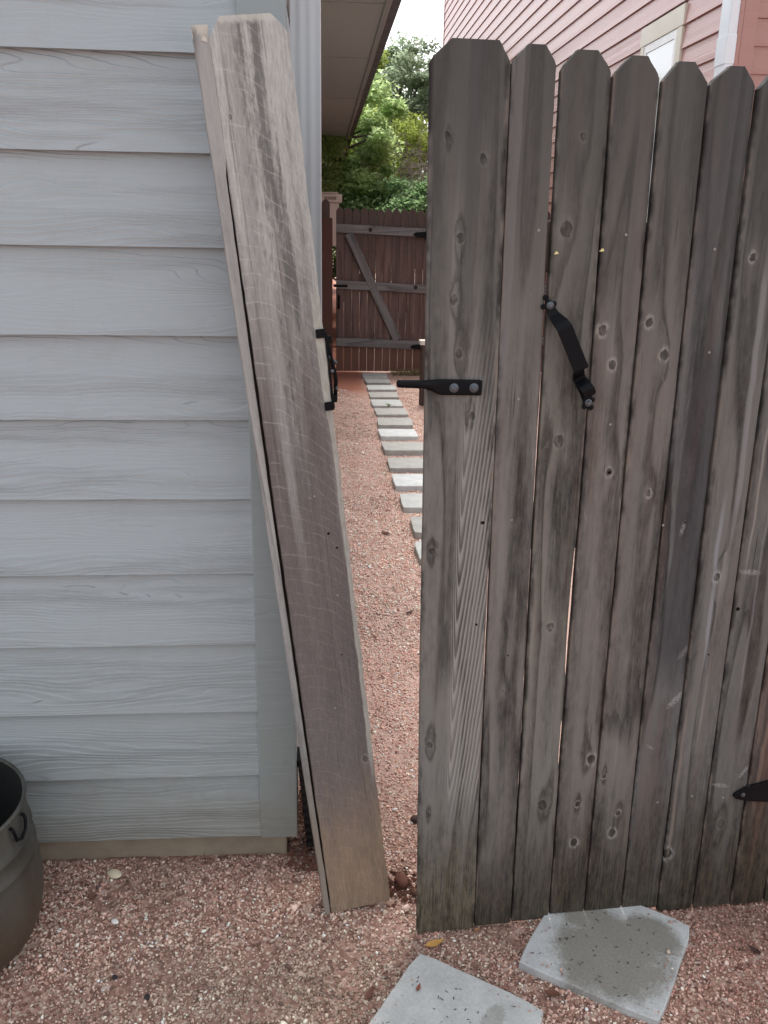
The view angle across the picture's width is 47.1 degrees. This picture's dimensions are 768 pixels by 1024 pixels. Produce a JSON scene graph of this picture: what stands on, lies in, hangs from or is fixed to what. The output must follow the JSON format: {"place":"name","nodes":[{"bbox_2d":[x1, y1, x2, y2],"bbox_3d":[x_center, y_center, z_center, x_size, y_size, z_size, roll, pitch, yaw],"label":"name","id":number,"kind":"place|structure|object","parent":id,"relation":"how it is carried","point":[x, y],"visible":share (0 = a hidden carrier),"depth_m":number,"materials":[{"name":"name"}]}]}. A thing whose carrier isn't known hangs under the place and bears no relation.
{"place":"outdoors","nodes":[
{"label":"outdoors","id":0,"kind":"place"},
{"bbox_2d":[333,373,423,646],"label":"gravel","id":1,"kind":"structure","parent":0,"point":[407,528],"depth_m":4.60,"materials":[{"name":"gravel"}]},
{"bbox_2d":[0,251,767,1023],"bbox_3d":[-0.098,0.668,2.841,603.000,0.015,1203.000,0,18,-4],"label":"ground","id":2,"kind":"structure","parent":0,"point":[350,381],"depth_m":1.99,"materials":[{"name":"gravel"}]},
{"bbox_2d":[0,758,43,970],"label":"metal bucket","id":3,"kind":"object","parent":2,"relation":"on","point":[21,880],"visible":1,"depth_m":1.84,"materials":[{"name":"black metal"}]},
{"bbox_2d":[89,890,94,899],"bbox_3d":[-0.683,0.896,2.061,0.013,0.005,0.030,-13,28,-19],"label":"fallen leaf","id":4,"kind":"object","parent":2,"relation":"on","point":[91,895],"visible":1,"depth_m":2.06,"materials":[{"name":"brown plant"}]},
{"bbox_2d":[107,869,121,878],"bbox_3d":[-0.652,0.875,2.132,0.040,0.014,0.027,9,19,23],"label":"stone","id":5,"kind":"object","parent":2,"relation":"on","point":[114,873],"visible":1,"depth_m":2.12,"materials":[{"name":"beige stone"}]},
{"bbox_2d":[0,0,401,859],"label":"grey house","id":6,"kind":"structure","parent":2,"relation":"on","point":[146,706],"depth_m":1.88,"materials":[{"name":"paint"}]},
{"bbox_2d":[191,13,389,914],"bbox_3d":[-0.152,0.033,1.808,0.188,1.874,0.064,-9,17,-10],"label":"leaning post","id":7,"kind":"object","parent":2,"relation":"on","point":[244,65],"visible":1,"depth_m":1.72,"materials":[{"name":"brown wood"}]},
{"bbox_2d":[322,199,332,374],"bbox_3d":[-0.646,-2.353,9.293,0.205,1.790,0.216,0,18,-4],"label":"fence","id":8,"kind":"object","parent":2,"relation":"on","point":[327,271],"visible":0.49,"depth_m":9.15,"materials":[{"name":"red wood"}]},
{"bbox_2d":[322,192,341,245],"bbox_3d":[-0.747,-3.140,11.517,0.385,1.948,0.364,0,18,-4],"label":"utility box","id":9,"kind":"object","parent":2,"relation":"on","point":[334,199],"visible":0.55,"depth_m":11.12,"materials":[{"name":"beige paint"}]},
{"bbox_2d":[321,69,409,212],"bbox_3d":[-1.007,-4.715,13.316,2.649,4.020,2.641,-5,19,-18],"label":"tree","id":10,"kind":"object","parent":2,"relation":"on","point":[373,133],"visible":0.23,"depth_m":12.78,"materials":[{"name":"green plant"}]},
{"bbox_2d":[365,986,373,999],"bbox_3d":[-0.029,0.989,1.812,0.015,0.006,0.035,2,28,38],"label":"fallen leaf","id":11,"kind":"object","parent":2,"relation":"on","point":[369,993],"visible":1,"depth_m":1.81,"materials":[{"name":"brown plant"}]},
{"bbox_2d":[323,162,423,291],"bbox_3d":[-0.465,-7.247,22.075,6.143,3.516,2.407,0,18,-4],"label":"tree","id":12,"kind":"object","parent":2,"relation":"on","point":[334,253],"visible":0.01,"depth_m":22.12,"materials":[{"name":"green plant"}]},
{"bbox_2d":[362,373,387,379],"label":"paver","id":13,"kind":"object","parent":2,"relation":"on","point":[374,375],"visible":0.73,"depth_m":9.32,"materials":[{"name":"grey concrete"}]},
{"bbox_2d":[364,378,390,384],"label":"paver","id":14,"kind":"object","parent":2,"relation":"on","point":[375,381],"visible":0.8,"depth_m":8.92,"materials":[{"name":"grey concrete"}]},
{"bbox_2d":[328,104,427,306],"bbox_3d":[-0.027,-5.476,16.148,2.268,3.769,1.989,0,18,-4],"label":"tree","id":15,"kind":"object","parent":2,"relation":"on","point":[412,128],"visible":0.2,"depth_m":15.41,"materials":[{"name":"green plant"}]},
{"bbox_2d":[365,46,391,108],"bbox_3d":[-0.471,-6.752,18.011,1.194,5.030,1.505,0,18,-4],"label":"tree","id":16,"kind":"object","parent":2,"relation":"on","point":[383,57],"visible":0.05,"depth_m":17.29,"materials":[{"name":"green plant"}]},
{"bbox_2d":[333,207,426,370],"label":"back gate","id":17,"kind":"structure","parent":2,"relation":"on","point":[366,242],"depth_m":9.39,"materials":[{"name":"red wood"}]},
{"bbox_2d":[333,171,426,334],"bbox_3d":[-0.025,-3.742,12.968,3.620,2.398,1.781,0,18,-4],"label":"tree","id":18,"kind":"object","parent":2,"relation":"on","point":[392,202],"visible":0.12,"depth_m":12.48,"materials":[{"name":"green plant"}]},
{"bbox_2d":[367,385,396,391],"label":"paver","id":19,"kind":"object","parent":2,"relation":"on","point":[381,388],"visible":0.78,"depth_m":8.56,"materials":[{"name":"grey concrete"}]},
{"bbox_2d":[369,392,398,399],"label":"paver","id":20,"kind":"object","parent":2,"relation":"on","point":[385,395],"visible":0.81,"depth_m":8.20,"materials":[{"name":"grey concrete"}]},
{"bbox_2d":[326,30,442,172],"bbox_3d":[0.139,-7.590,19.635,4.272,5.652,3.374,0,18,-4],"label":"tree","id":21,"kind":"object","parent":2,"relation":"on","point":[399,69],"visible":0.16,"depth_m":18.60,"materials":[{"name":"green plant"}]},
{"bbox_2d":[371,399,402,408],"bbox_3d":[0.023,-0.947,7.869,0.273,0.060,0.283,0,18,-5],"label":"paver","id":22,"kind":"object","parent":2,"relation":"on","point":[378,403],"visible":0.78,"depth_m":7.81,"materials":[{"name":"grey concrete"}]},
{"bbox_2d":[374,408,407,417],"bbox_3d":[0.060,-0.828,7.505,0.274,0.060,0.273,-1,18,-5],"label":"paver","id":23,"kind":"object","parent":2,"relation":"on","point":[392,412],"visible":0.81,"depth_m":7.44,"materials":[{"name":"grey concrete"}]},
{"bbox_2d":[356,116,427,212],"bbox_3d":[0.409,-4.361,13.254,1.844,3.315,2.044,0,18,-4],"label":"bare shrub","id":24,"kind":"object","parent":2,"relation":"on","point":[414,165],"visible":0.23,"depth_m":12.97,"materials":[{"name":"green plant"}]},
{"bbox_2d":[377,418,412,428],"bbox_3d":[0.086,-0.699,7.079,0.280,0.060,0.281,0,18,-2],"label":"paver","id":25,"kind":"object","parent":2,"relation":"on","point":[394,423],"visible":0.88,"depth_m":6.99,"materials":[{"name":"grey concrete"}]},
{"bbox_2d":[378,429,417,440],"bbox_3d":[0.105,-0.575,6.704,0.290,0.060,0.272,0,17,-6],"label":"paver","id":26,"kind":"object","parent":2,"relation":"on","point":[397,434],"visible":0.86,"depth_m":6.62,"materials":[{"name":"grey concrete"}]},
{"bbox_2d":[381,442,422,455],"bbox_3d":[0.139,-0.441,6.281,0.304,0.060,0.272,0,17,-6],"label":"paver","id":27,"kind":"object","parent":2,"relation":"on","point":[402,448],"visible":0.68,"depth_m":6.19,"materials":[{"name":"grey concrete"}]},
{"bbox_2d":[387,458,422,472],"bbox_3d":[0.175,-0.298,5.849,0.296,0.060,0.267,0,18,-3],"label":"paver","id":28,"kind":"object","parent":2,"relation":"on","point":[404,465],"visible":0.57,"depth_m":5.78,"materials":[{"name":"grey concrete"}]},
{"bbox_2d":[392,474,422,490],"bbox_3d":[0.206,-0.171,5.440,0.303,0.060,0.267,-1,18,-5],"label":"paver","id":29,"kind":"object","parent":2,"relation":"on","point":[407,482],"visible":0.48,"depth_m":5.37,"materials":[{"name":"grey concrete"}]},
{"bbox_2d":[400,493,421,512],"bbox_3d":[0.240,-0.038,5.037,0.290,0.060,0.268,0,19,-3],"label":"paver","id":30,"kind":"object","parent":2,"relation":"on","point":[410,502],"visible":0.4,"depth_m":4.98,"materials":[{"name":"grey concrete"}]},
{"bbox_2d":[410,815,416,822],"bbox_3d":[0.084,0.817,2.347,0.028,0.019,0.021,7,19,18],"label":"stone","id":31,"kind":"object","parent":2,"relation":"on","point":[413,818],"visible":0.61,"depth_m":2.34,"materials":[{"name":"brown stone"}]},
{"bbox_2d":[410,517,421,538],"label":"paver","id":32,"kind":"object","parent":2,"relation":"on","point":[416,525],"visible":0.31,"depth_m":4.59,"materials":[{"name":"grey concrete"}]},
{"bbox_2d":[415,541,420,564],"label":"paver","id":33,"kind":"object","parent":2,"relation":"on","point":[418,549],"visible":0.2,"depth_m":4.25,"materials":[{"name":"grey concrete"}]},
{"bbox_2d":[419,339,424,405],"bbox_3d":[0.366,-1.215,7.850,0.120,0.625,0.110,0,18,-4],"label":"stub post","id":34,"kind":"object","parent":2,"relation":"on","point":[422,367],"visible":0.38,"depth_m":7.80,"materials":[{"name":"brown wood"}]},
{"bbox_2d":[425,939,443,946],"bbox_3d":[0.112,0.950,1.945,0.045,0.007,0.019,-10,20,-13],"label":"fallen leaf","id":35,"kind":"object","parent":2,"relation":"on","point":[433,943],"visible":1,"depth_m":1.95,"materials":[{"name":"yellow plant"}]},
{"bbox_2d":[370,954,542,1023],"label":"paver","id":36,"kind":"object","parent":2,"relation":"on","point":[473,995],"visible":1,"depth_m":1.77,"materials":[{"name":"concrete"}]},
{"bbox_2d":[541,211,550,371],"bbox_3d":[1.301,-2.366,9.514,1.300,1.706,0.054,0,18,-4],"label":"fence","id":37,"kind":"object","parent":2,"relation":"on","point":[545,283],"visible":0.02,"depth_m":9.62,"materials":[{"name":"red wood"}]},
{"bbox_2d":[543,990,560,996],"bbox_3d":[0.346,0.992,1.820,0.036,0.006,0.015,-3,21,23],"label":"fallen leaf","id":38,"kind":"object","parent":2,"relation":"on","point":[553,993],"visible":1,"depth_m":1.82,"materials":[{"name":"brown plant"}]},
{"bbox_2d":[396,38,767,932],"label":"wooden gate","id":39,"kind":"structure","parent":2,"relation":"on","point":[646,470],"depth_m":1.70,"materials":[{"name":"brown wood"}]},
{"bbox_2d":[519,906,689,1023],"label":"paver","id":40,"kind":"object","parent":2,"relation":"on","point":[632,980],"visible":0.73,"depth_m":1.90,"materials":[{"name":"concrete"}]},
{"bbox_2d":[377,912,671,1023],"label":"debris","id":41,"kind":"object","parent":40,"relation":"on","point":[569,968],"visible":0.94,"depth_m":1.88,"materials":[{"name":"grey stone"}]},
{"bbox_2d":[369,906,684,1023],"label":"gravel","id":42,"kind":"structure","parent":40,"relation":"on","point":[668,950],"depth_m":1.87,"materials":[{"name":"brown gravel"}]},
{"bbox_2d":[747,944,760,953],"bbox_3d":[0.814,0.962,1.940,0.032,0.005,0.014,20,25,40],"label":"fallen leaf","id":43,"kind":"object","parent":2,"relation":"on","point":[754,949],"visible":1,"depth_m":1.94,"materials":[{"name":"brown plant"}]},
{"bbox_2d":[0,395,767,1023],"bbox_3d":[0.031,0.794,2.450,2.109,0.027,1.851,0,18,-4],"label":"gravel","id":44,"kind":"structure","parent":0,"point":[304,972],"depth_m":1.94,"materials":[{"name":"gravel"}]},
{"bbox_2d":[111,919,118,924],"bbox_3d":[-0.607,0.924,1.990,0.019,0.010,0.014,12,21,32],"label":"stone","id":45,"kind":"object","parent":44,"relation":"on","point":[114,921],"visible":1,"depth_m":1.99,"materials":[{"name":"white stone"}]},
{"bbox_2d":[287,790,416,915],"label":"mulch","id":46,"kind":"object","parent":44,"relation":"on","point":[397,888],"visible":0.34,"depth_m":2.18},
{"bbox_2d":[297,747,313,852],"bbox_3d":[-0.175,0.729,2.223,0.064,0.288,0.064,-6,18,-6],"label":"downspout extension","id":47,"kind":"object","parent":46,"relation":"on","point":[308,833],"visible":0.33,"depth_m":2.19,"materials":[{"name":"black plastic"}]},
{"bbox_2d":[395,873,407,887],"bbox_3d":[0.043,0.883,2.114,0.032,0.025,0.044,-5,19,-19],"label":"stone","id":48,"kind":"object","parent":46,"relation":"on","point":[401,880],"visible":1,"depth_m":2.10,"materials":[{"name":"red stone"}]},
{"bbox_2d":[411,888,416,895],"bbox_3d":[0.072,0.900,2.091,0.017,0.015,0.023,-9,20,-28],"label":"stone","id":49,"kind":"object","parent":46,"relation":"on","point":[414,891],"visible":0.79,"depth_m":2.08,"materials":[{"name":"brown stone"}]},
{"bbox_2d":[389,368,419,375],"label":"dry grass","id":50,"kind":"structure","parent":0,"point":[412,372],"depth_m":9.50,"materials":[{"name":"brown plant"}]},
{"bbox_2d":[380,0,443,171],"label":"sky","id":51,"kind":"structure","parent":0,"point":[419,18],"materials":[{"name":"white"}]},
{"bbox_2d":[443,0,767,333],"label":"red house","id":52,"kind":"structure","parent":0,"point":[712,39],"depth_m":8.02,"materials":[{"name":"paint"}]},
{"bbox_2d":[640,3,688,221],"bbox_3d":[2.264,-3.267,7.419,0.030,1.598,0.968,0,18,-4],"label":"window","id":53,"kind":"structure","parent":52,"relation":"in","point":[661,40],"depth_m":7.14,"materials":[{"name":"white plastic"}]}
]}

